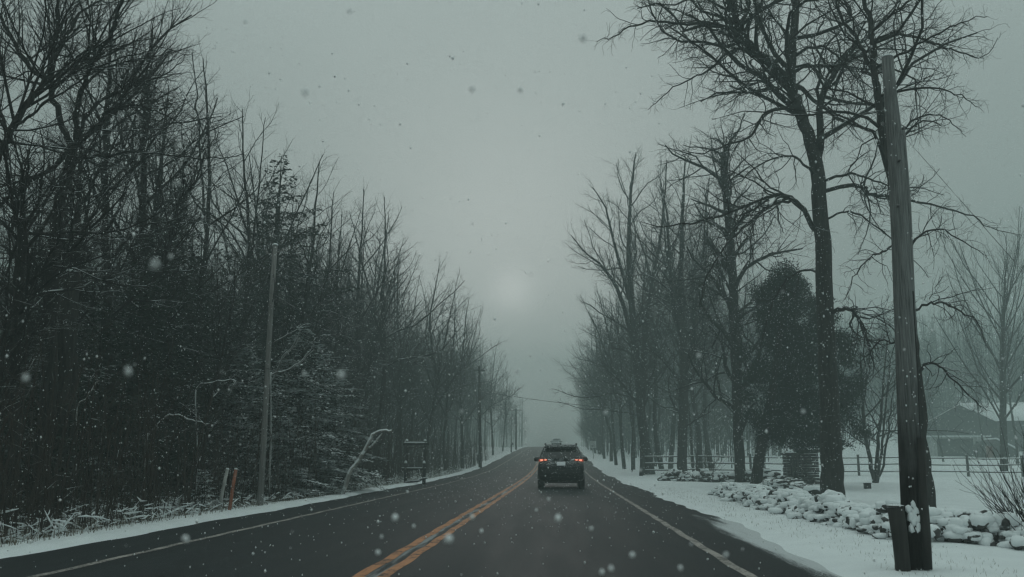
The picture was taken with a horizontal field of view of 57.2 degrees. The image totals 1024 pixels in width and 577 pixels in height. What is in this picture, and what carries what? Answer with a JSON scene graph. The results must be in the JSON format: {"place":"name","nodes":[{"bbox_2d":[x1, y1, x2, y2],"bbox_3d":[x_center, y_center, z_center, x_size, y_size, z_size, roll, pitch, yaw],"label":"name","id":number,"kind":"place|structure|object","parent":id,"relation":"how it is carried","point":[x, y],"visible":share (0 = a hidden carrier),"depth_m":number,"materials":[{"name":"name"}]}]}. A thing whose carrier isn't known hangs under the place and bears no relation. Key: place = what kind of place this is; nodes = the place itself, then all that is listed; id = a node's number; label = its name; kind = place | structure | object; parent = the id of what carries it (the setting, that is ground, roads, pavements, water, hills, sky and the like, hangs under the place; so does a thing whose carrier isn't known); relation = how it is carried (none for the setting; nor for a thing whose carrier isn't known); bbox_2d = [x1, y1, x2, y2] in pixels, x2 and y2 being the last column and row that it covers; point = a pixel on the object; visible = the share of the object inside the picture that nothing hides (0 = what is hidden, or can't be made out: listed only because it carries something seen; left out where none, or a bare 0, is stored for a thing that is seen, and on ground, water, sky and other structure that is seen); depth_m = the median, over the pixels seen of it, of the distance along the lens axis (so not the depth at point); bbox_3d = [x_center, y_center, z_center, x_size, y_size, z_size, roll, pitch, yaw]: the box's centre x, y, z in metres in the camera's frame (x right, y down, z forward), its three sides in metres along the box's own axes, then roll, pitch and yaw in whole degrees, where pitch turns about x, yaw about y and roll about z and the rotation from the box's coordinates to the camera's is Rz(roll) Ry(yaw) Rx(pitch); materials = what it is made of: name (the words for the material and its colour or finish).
{"place":"outdoors","nodes":[
{"label":"outdoors","id":0,"kind":"place"},
{"bbox_2d":[0,447,841,576],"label":"road","id":1,"kind":"structure","parent":0,"point":[570,547],"depth_m":13.47,"materials":[{"name":"asphalt"}]},
{"bbox_2d":[534,443,587,488],"bbox_3d":[2.009,7.240,38.464,2.229,1.780,4.620,-1,-10,3],"label":"suv car","id":2,"kind":"object","parent":1,"relation":"on","point":[574,472],"visible":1,"depth_m":36.45,"materials":[{"name":"black metal"}]},
{"bbox_2d":[0,383,1023,576],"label":"snow ground","id":3,"kind":"structure","parent":0,"point":[830,557],"depth_m":20.21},
{"bbox_2d":[0,203,69,415],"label":"bare tree","id":4,"kind":"object","parent":3,"relation":"on","point":[7,344],"visible":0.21,"depth_m":16.52,"materials":[{"name":"brown plant"}]},
{"bbox_2d":[0,144,89,422],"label":"bare tree","id":5,"kind":"object","parent":3,"relation":"on","point":[5,329],"visible":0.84,"depth_m":15.06,"materials":[{"name":"brown plant"}]},
{"bbox_2d":[0,296,97,517],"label":"hemlock tree","id":6,"kind":"object","parent":3,"relation":"on","point":[28,426],"visible":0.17,"depth_m":18.31,"materials":[{"name":"green plant"}]},
{"bbox_2d":[0,160,112,500],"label":"bare tree","id":7,"kind":"object","parent":3,"relation":"on","point":[39,216],"visible":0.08,"depth_m":20.33,"materials":[{"name":"brown plant"}]},
{"bbox_2d":[0,0,165,176],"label":"maple tree","id":8,"kind":"object","parent":3,"relation":"on","point":[27,103],"visible":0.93,"depth_m":16.88,"materials":[{"name":"brown plant"}]},
{"bbox_2d":[0,98,172,527],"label":"bare tree","id":9,"kind":"object","parent":3,"relation":"on","point":[21,194],"visible":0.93,"depth_m":15.72,"materials":[{"name":"brown plant"}]},
{"bbox_2d":[21,303,157,510],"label":"hemlock tree","id":10,"kind":"object","parent":3,"relation":"on","point":[111,366],"visible":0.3,"depth_m":21.40,"materials":[{"name":"green plant"}]},
{"bbox_2d":[0,77,186,514],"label":"bare tree","id":11,"kind":"object","parent":3,"relation":"on","point":[87,178],"visible":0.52,"depth_m":20.50,"materials":[{"name":"brown plant"}]},
{"bbox_2d":[0,93,202,507],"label":"bare tree","id":12,"kind":"object","parent":3,"relation":"on","point":[101,263],"visible":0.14,"depth_m":22.67,"materials":[{"name":"brown plant"}]},
{"bbox_2d":[0,1,216,507],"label":"bare tree","id":13,"kind":"object","parent":3,"relation":"on","point":[92,297],"visible":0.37,"depth_m":22.69,"materials":[{"name":"brown plant"}]},
{"bbox_2d":[0,0,253,521],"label":"maple tree","id":14,"kind":"object","parent":3,"relation":"on","point":[126,87],"visible":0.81,"depth_m":18.16,"materials":[{"name":"brown plant"}]},
{"bbox_2d":[10,6,247,504],"bbox_3d":[-9.945,-1.011,25.279,5.227,13.683,7.915,3,-11,-14],"label":"bare tree","id":15,"kind":"object","parent":3,"relation":"on","point":[157,193],"visible":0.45,"depth_m":25.60,"materials":[{"name":"brown plant"}]},
{"bbox_2d":[78,235,210,506],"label":"hemlock tree","id":16,"kind":"object","parent":3,"relation":"on","point":[157,336],"visible":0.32,"depth_m":24.48,"materials":[{"name":"green plant"}]},
{"bbox_2d":[65,68,243,499],"bbox_3d":[-10.624,-0.249,27.377,6.659,13.287,5.545,-2,-10,13],"label":"bare tree","id":17,"kind":"object","parent":3,"relation":"on","point":[130,377],"visible":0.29,"depth_m":26.90,"materials":[{"name":"brown plant"}]},
{"bbox_2d":[76,189,255,501],"bbox_3d":[-10.441,1.655,27.553,5.263,9.496,5.057,-7,-13,35],"label":"hemlock tree","id":18,"kind":"object","parent":3,"relation":"on","point":[188,344],"visible":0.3,"depth_m":27.61,"materials":[{"name":"green plant"}]},
{"bbox_2d":[92,118,281,483],"bbox_3d":[-12.387,0.120,35.148,6.765,15.269,7.239,0,-10,2],"label":"bare tree","id":19,"kind":"object","parent":3,"relation":"on","point":[187,278],"visible":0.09,"depth_m":34.58,"materials":[{"name":"brown plant"}]},
{"bbox_2d":[148,256,259,496],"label":"hemlock tree","id":20,"kind":"object","parent":3,"relation":"on","point":[191,338],"visible":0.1,"depth_m":30.52,"materials":[{"name":"green plant"}]},
{"bbox_2d":[188,470,220,510],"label":"fir sapling","id":21,"kind":"object","parent":3,"relation":"on","point":[202,496],"visible":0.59,"depth_m":20.47,"materials":[{"name":"green plant"}]},
{"bbox_2d":[135,227,276,502],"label":"bare tree","id":22,"kind":"object","parent":3,"relation":"on","point":[222,354],"visible":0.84,"depth_m":24.31,"materials":[{"name":"brown plant"}]},
{"bbox_2d":[131,38,304,492],"bbox_3d":[-9.769,-1.219,30.432,5.353,16.524,7.293,6,-12,-30],"label":"bare tree","id":23,"kind":"object","parent":3,"relation":"on","point":[207,257],"visible":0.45,"depth_m":30.92,"materials":[{"name":"brown plant"}]},
{"bbox_2d":[172,294,278,493],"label":"hemlock tree","id":24,"kind":"object","parent":3,"relation":"on","point":[230,333],"visible":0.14,"depth_m":31.40,"materials":[{"name":"green plant"}]},
{"bbox_2d":[0,467,462,544],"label":"roadside undergrowth","id":25,"kind":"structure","parent":3,"relation":"on","point":[62,528],"depth_m":17.03,"materials":[{"name":"white"}]},
{"bbox_2d":[188,344,292,496],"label":"hemlock tree","id":26,"kind":"object","parent":3,"relation":"on","point":[247,353],"visible":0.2,"depth_m":30.17,"materials":[{"name":"green plant"}]},
{"bbox_2d":[0,309,491,543],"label":"underbrush","id":27,"kind":"object","parent":3,"relation":"on","point":[47,504],"visible":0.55,"depth_m":18.10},
{"bbox_2d":[179,137,340,442],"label":"bare tree","id":28,"kind":"object","parent":3,"relation":"on","point":[224,235],"visible":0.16,"depth_m":41.54,"materials":[{"name":"brown plant"}]},
{"bbox_2d":[197,152,327,378],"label":"bare tree","id":29,"kind":"object","parent":3,"relation":"on","point":[263,346],"visible":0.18,"depth_m":44.00,"materials":[{"name":"brown plant"}]},
{"bbox_2d":[169,86,357,470],"bbox_3d":[-10.066,0.133,34.738,7.810,15.231,7.304,0,-10,1],"label":"bare tree","id":30,"kind":"object","parent":3,"relation":"on","point":[248,264],"visible":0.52,"depth_m":34.44,"materials":[{"name":"brown plant"}]},
{"bbox_2d":[208,370,329,501],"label":"hemlock tree","id":31,"kind":"object","parent":3,"relation":"on","point":[284,438],"visible":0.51,"depth_m":27.40,"materials":[{"name":"green plant"}]},
{"bbox_2d":[257,243,283,505],"bbox_3d":[-5.918,2.113,22.891,0.440,6.596,0.181,-4,-11,19],"label":"utility pole","id":32,"kind":"object","parent":3,"relation":"on","point":[261,483],"visible":0.96,"depth_m":22.82,"materials":[{"name":"grey"}]},
{"bbox_2d":[180,153,366,451],"bbox_3d":[-10.125,1.381,37.429,7.431,13.520,6.640,-6,-12,30],"label":"pine tree","id":33,"kind":"object","parent":3,"relation":"on","point":[276,314],"visible":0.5,"depth_m":37.07,"materials":[{"name":"green plant"}]},
{"bbox_2d":[268,328,315,500],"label":"bare tree","id":34,"kind":"object","parent":3,"relation":"on","point":[275,373],"visible":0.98,"depth_m":26.32,"materials":[{"name":"brown wood"}]},
{"bbox_2d":[213,154,373,423],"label":"bare tree","id":35,"kind":"object","parent":3,"relation":"on","point":[308,282],"visible":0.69,"depth_m":36.94,"materials":[{"name":"brown plant"}]},
{"bbox_2d":[241,429,349,498],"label":"hemlock tree","id":36,"kind":"object","parent":3,"relation":"on","point":[311,464],"visible":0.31,"depth_m":29.67,"materials":[{"name":"green plant"}]},
{"bbox_2d":[238,182,352,421],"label":"bare tree","id":37,"kind":"object","parent":3,"relation":"on","point":[310,278],"visible":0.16,"depth_m":47.26,"materials":[{"name":"brown plant"}]},
{"bbox_2d":[249,323,359,495],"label":"hemlock tree","id":38,"kind":"object","parent":3,"relation":"on","point":[300,390],"visible":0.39,"depth_m":31.14,"materials":[{"name":"green plant"}]},
{"bbox_2d":[261,227,374,486],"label":"bare tree","id":39,"kind":"object","parent":3,"relation":"on","point":[312,329],"visible":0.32,"depth_m":40.86,"materials":[{"name":"brown plant"}]},
{"bbox_2d":[276,178,375,398],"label":"bare tree","id":40,"kind":"object","parent":3,"relation":"on","point":[329,253],"visible":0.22,"depth_m":46.79,"materials":[{"name":"brown plant"}]},
{"bbox_2d":[267,207,386,456],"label":"bare tree","id":41,"kind":"object","parent":3,"relation":"on","point":[335,345],"visible":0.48,"depth_m":43.16,"materials":[{"name":"brown plant"}]},
{"bbox_2d":[272,348,387,492],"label":"hemlock tree","id":42,"kind":"object","parent":3,"relation":"on","point":[332,418],"visible":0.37,"depth_m":32.98,"materials":[{"name":"green plant"}]},
{"bbox_2d":[312,210,387,474],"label":"bare tree","id":43,"kind":"object","parent":3,"relation":"on","point":[353,323],"visible":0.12,"depth_m":55.84,"materials":[{"name":"brown plant"}]},
{"bbox_2d":[297,178,417,474],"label":"bare tree","id":44,"kind":"object","parent":3,"relation":"on","point":[371,348],"visible":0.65,"depth_m":50.13,"materials":[{"name":"brown plant"}]},
{"bbox_2d":[306,228,421,473],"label":"bare tree","id":45,"kind":"object","parent":3,"relation":"on","point":[387,286],"visible":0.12,"depth_m":60.97,"materials":[{"name":"brown plant"}]},
{"bbox_2d":[255,261,474,470],"bbox_3d":[-14.474,9.303,85.394,19.792,14.972,92.648,-1,-10,3],"label":"thicket","id":46,"kind":"object","parent":3,"relation":"on","point":[370,391],"visible":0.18,"depth_m":59.26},
{"bbox_2d":[340,429,391,493],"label":"leaning dead tree","id":47,"kind":"object","parent":3,"relation":"on","point":[353,467],"visible":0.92,"depth_m":29.75,"materials":[{"name":"white wood"}]},
{"bbox_2d":[330,204,431,455],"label":"bare tree","id":48,"kind":"object","parent":3,"relation":"on","point":[366,252],"visible":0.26,"depth_m":63.82,"materials":[{"name":"brown plant"}]},
{"bbox_2d":[358,265,428,471],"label":"bare tree","id":49,"kind":"object","parent":3,"relation":"on","point":[408,356],"visible":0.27,"depth_m":66.83,"materials":[{"name":"brown plant"}]},
{"bbox_2d":[345,257,457,472],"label":"bare tree","id":50,"kind":"object","parent":3,"relation":"on","point":[411,383],"visible":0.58,"depth_m":62.97,"materials":[{"name":"brown plant"}]},
{"bbox_2d":[333,193,472,478],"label":"bare tree","id":51,"kind":"object","parent":3,"relation":"on","point":[381,407],"visible":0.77,"depth_m":53.02,"materials":[{"name":"brown plant"}]},
{"bbox_2d":[401,439,428,483],"bbox_3d":[-4.477,8.058,43.354,1.214,2.206,0.485,-1,-10,3],"label":"timber frame","id":52,"kind":"object","parent":3,"relation":"on","point":[406,468],"visible":0.97,"depth_m":43.48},
{"bbox_2d":[387,254,483,472],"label":"bare tree","id":53,"kind":"object","parent":3,"relation":"on","point":[430,320],"visible":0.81,"depth_m":66.37,"materials":[{"name":"brown plant"}]},
{"bbox_2d":[422,328,465,462],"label":"bare tree","id":54,"kind":"object","parent":3,"relation":"on","point":[442,418],"visible":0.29,"depth_m":80.83,"materials":[{"name":"brown plant"}]},
{"bbox_2d":[405,286,505,469],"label":"bare tree","id":55,"kind":"object","parent":3,"relation":"on","point":[446,399],"visible":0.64,"depth_m":71.69,"materials":[{"name":"brown plant"}]},
{"bbox_2d":[420,294,495,467],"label":"bare tree","id":56,"kind":"object","parent":3,"relation":"on","point":[460,408],"visible":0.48,"depth_m":82.45,"materials":[{"name":"brown plant"}]},
{"bbox_2d":[408,384,530,447],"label":"distant woods","id":57,"kind":"object","parent":3,"relation":"on","point":[501,431],"visible":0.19,"depth_m":193.80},
{"bbox_2d":[473,366,484,467],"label":"utility pole","id":58,"kind":"object","parent":3,"relation":"on","point":[479,456],"visible":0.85,"depth_m":79.36,"materials":[{"name":"brown wood"}]},
{"bbox_2d":[453,319,521,425],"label":"bare tree","id":59,"kind":"object","parent":3,"relation":"on","point":[488,397],"visible":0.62,"depth_m":99.73,"materials":[{"name":"brown plant"}]},
{"bbox_2d":[464,341,510,454],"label":"bare tree","id":60,"kind":"object","parent":3,"relation":"on","point":[492,375],"visible":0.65,"depth_m":119.98,"materials":[{"name":"brown plant"}]},
{"bbox_2d":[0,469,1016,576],"bbox_3d":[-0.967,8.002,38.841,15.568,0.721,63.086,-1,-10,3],"label":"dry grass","id":61,"kind":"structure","parent":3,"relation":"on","point":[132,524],"depth_m":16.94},
{"bbox_2d":[493,366,526,450],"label":"bare tree","id":62,"kind":"object","parent":3,"relation":"on","point":[505,404],"visible":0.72,"depth_m":138.67,"materials":[{"name":"brown plant"}]},
{"bbox_2d":[561,304,614,458],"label":"bare tree","id":63,"kind":"object","parent":3,"relation":"on","point":[602,443],"visible":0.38,"depth_m":103.13,"materials":[{"name":"brown plant"}]},
{"bbox_2d":[568,320,613,454],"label":"bare tree","id":64,"kind":"object","parent":3,"relation":"on","point":[599,447],"visible":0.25,"depth_m":116.82,"materials":[{"name":"brown plant"}]},
{"bbox_2d":[567,291,630,460],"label":"bare tree","id":65,"kind":"object","parent":3,"relation":"on","point":[610,432],"visible":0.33,"depth_m":91.97,"materials":[{"name":"brown plant"}]},
{"bbox_2d":[564,378,652,455],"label":"distant woods","id":66,"kind":"object","parent":3,"relation":"on","point":[589,424],"visible":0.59,"depth_m":122.59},
{"bbox_2d":[567,238,663,469],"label":"bare tree","id":67,"kind":"object","parent":3,"relation":"on","point":[630,401],"visible":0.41,"depth_m":72.33,"materials":[{"name":"brown plant"}]},
{"bbox_2d":[574,286,657,464],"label":"bare tree","id":68,"kind":"object","parent":3,"relation":"on","point":[614,442],"visible":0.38,"depth_m":83.03,"materials":[{"name":"brown plant"}]},
{"bbox_2d":[554,147,697,474],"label":"poplar tree","id":69,"kind":"object","parent":3,"relation":"on","point":[632,315],"visible":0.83,"depth_m":62.22,"materials":[{"name":"brown plant"}]},
{"bbox_2d":[577,266,678,468],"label":"bare tree","id":70,"kind":"object","parent":3,"relation":"on","point":[620,425],"visible":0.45,"depth_m":75.06,"materials":[{"name":"brown plant"}]},
{"bbox_2d":[606,225,678,475],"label":"bare tree","id":71,"kind":"object","parent":3,"relation":"on","point":[643,411],"visible":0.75,"depth_m":59.93,"materials":[{"name":"brown plant"}]},
{"bbox_2d":[601,157,724,468],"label":"bare tree","id":72,"kind":"object","parent":3,"relation":"on","point":[656,442],"visible":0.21,"depth_m":67.15,"materials":[{"name":"brown plant"}]},
{"bbox_2d":[605,144,730,471],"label":"poplar tree","id":73,"kind":"object","parent":3,"relation":"on","point":[679,319],"visible":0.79,"depth_m":54.93,"materials":[{"name":"brown plant"}]},
{"bbox_2d":[607,222,730,468],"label":"bare tree","id":74,"kind":"object","parent":3,"relation":"on","point":[671,447],"visible":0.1,"depth_m":73.60,"materials":[{"name":"brown plant"}]},
{"bbox_2d":[609,171,749,470],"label":"bare tree","id":75,"kind":"object","parent":3,"relation":"on","point":[698,433],"visible":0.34,"depth_m":65.97,"materials":[{"name":"brown plant"}]},
{"bbox_2d":[649,304,717,471],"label":"bare tree","id":76,"kind":"object","parent":3,"relation":"on","point":[691,445],"visible":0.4,"depth_m":61.45,"materials":[{"name":"brown plant"}]},
{"bbox_2d":[609,359,818,467],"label":"distant woods","id":77,"kind":"object","parent":3,"relation":"on","point":[666,415],"visible":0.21,"depth_m":92.11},
{"bbox_2d":[691,272,740,457],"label":"bare tree","id":78,"kind":"object","parent":3,"relation":"on","point":[726,436],"visible":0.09,"depth_m":101.00,"materials":[{"name":"brown plant"}]},
{"bbox_2d":[660,176,774,468],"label":"bare tree","id":79,"kind":"object","parent":3,"relation":"on","point":[707,442],"visible":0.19,"depth_m":68.99,"materials":[{"name":"brown plant"}]},
{"bbox_2d":[657,468,793,481],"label":"rubble wall","id":80,"kind":"structure","parent":3,"relation":"on","point":[704,475],"depth_m":43.21,"materials":[{"name":"stone"}]},
{"bbox_2d":[649,100,814,482],"bbox_3d":[9.734,-0.054,41.950,7.030,17.597,6.364,-1,-10,3],"label":"dead tree","id":81,"kind":"object","parent":3,"relation":"on","point":[732,306],"visible":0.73,"depth_m":41.86,"materials":[{"name":"brown plant"}]},
{"bbox_2d":[759,478,811,490],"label":"dry stone wall","id":82,"kind":"structure","parent":3,"relation":"on","point":[775,484],"depth_m":31.11,"materials":[{"name":"white"}]},
{"bbox_2d":[586,0,1019,496],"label":"oak tree","id":83,"kind":"object","parent":3,"relation":"on","point":[830,437],"visible":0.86,"depth_m":26.95,"materials":[{"name":"brown plant"}]},
{"bbox_2d":[732,257,873,483],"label":"juniper tree","id":84,"kind":"object","parent":3,"relation":"on","point":[793,332],"visible":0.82,"depth_m":35.36,"materials":[{"name":"green plant"}]},
{"bbox_2d":[794,448,819,483],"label":"gate pillar","id":85,"kind":"structure","parent":3,"relation":"on","point":[808,461],"depth_m":38.48,"materials":[{"name":"stone"}]},
{"bbox_2d":[643,453,1023,476],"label":"rail fence","id":86,"kind":"object","parent":3,"relation":"on","point":[858,464],"visible":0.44,"depth_m":58.93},
{"bbox_2d":[651,300,1023,443],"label":"distant woods","id":87,"kind":"object","parent":3,"relation":"on","point":[949,401],"visible":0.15,"depth_m":144.95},
{"bbox_2d":[708,482,1023,549],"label":"rubble wall","id":88,"kind":"structure","parent":3,"relation":"on","point":[829,505],"depth_m":14.14,"materials":[{"name":"stone"}]},
{"bbox_2d":[780,332,968,482],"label":"multi stem tree","id":89,"kind":"object","parent":3,"relation":"on","point":[876,472],"visible":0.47,"depth_m":39.90,"materials":[{"name":"brown plant"}]},
{"bbox_2d":[760,0,1001,507],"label":"oak tree","id":90,"kind":"object","parent":3,"relation":"on","point":[878,105],"visible":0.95,"depth_m":19.94,"materials":[{"name":"brown plant"}]},
{"bbox_2d":[886,504,910,571],"bbox_3d":[3.977,2.612,9.656,0.195,0.762,0.176,-1,-10,3],"label":"stub post","id":91,"kind":"object","parent":3,"relation":"on","point":[898,526],"visible":0.98,"depth_m":9.61,"materials":[{"name":"grey wood"}]},
{"bbox_2d":[881,54,932,570],"bbox_3d":[4.237,0.218,10.207,0.358,5.874,0.272,-3,-11,19],"label":"utility pole","id":92,"kind":"object","parent":3,"relation":"on","point":[912,464],"visible":1,"depth_m":10.08,"materials":[{"name":"brown wood"}]},
{"bbox_2d":[918,331,949,419],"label":"evergreen tree","id":93,"kind":"object","parent":3,"relation":"on","point":[934,400],"visible":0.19,"depth_m":132.78,"materials":[{"name":"green plant"}]},
{"bbox_2d":[922,332,961,415],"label":"evergreen tree","id":94,"kind":"object","parent":3,"relation":"on","point":[931,347],"visible":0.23,"depth_m":148.89,"materials":[{"name":"green plant"}]},
{"bbox_2d":[923,368,963,461],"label":"bare tree","id":95,"kind":"object","parent":3,"relation":"on","point":[929,405],"visible":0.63,"depth_m":86.13,"materials":[{"name":"brown plant"}]},
{"bbox_2d":[920,204,1023,470],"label":"bare tree","id":96,"kind":"object","parent":3,"relation":"on","point":[1002,365],"visible":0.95,"depth_m":66.41,"materials":[{"name":"brown plant"}]},
{"bbox_2d":[948,346,996,457],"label":"bare tree","id":97,"kind":"object","parent":3,"relation":"on","point":[978,412],"visible":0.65,"depth_m":88.85,"materials":[{"name":"brown plant"}]},
{"bbox_2d":[926,402,1023,456],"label":"house","id":98,"kind":"structure","parent":3,"relation":"on","point":[956,444],"depth_m":105.78,"materials":[{"name":"white"}]},
{"bbox_2d":[937,438,974,456],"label":"garage door","id":99,"kind":"structure","parent":98,"relation":"in","point":[948,447],"depth_m":100.29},
{"bbox_2d":[953,419,1023,530],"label":"bare shrub","id":100,"kind":"object","parent":3,"relation":"on","point":[1019,512],"visible":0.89,"depth_m":12.61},
{"bbox_2d":[974,438,1015,457],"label":"shed","id":101,"kind":"structure","parent":3,"relation":"on","point":[995,442],"depth_m":95.37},
{"bbox_2d":[967,326,1023,463],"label":"bare tree","id":102,"kind":"object","parent":3,"relation":"on","point":[1012,418],"visible":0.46,"depth_m":81.26,"materials":[{"name":"brown plant"}]},
{"bbox_2d":[0,0,1023,576],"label":"falling snow","id":103,"kind":"structure","parent":0,"point":[340,376],"depth_m":15.96,"materials":[{"name":"snow"}]},
{"bbox_2d":[0,0,1023,446],"label":"sky","id":104,"kind":"structure","parent":0,"point":[551,58],"materials":[{"name":"grey"}]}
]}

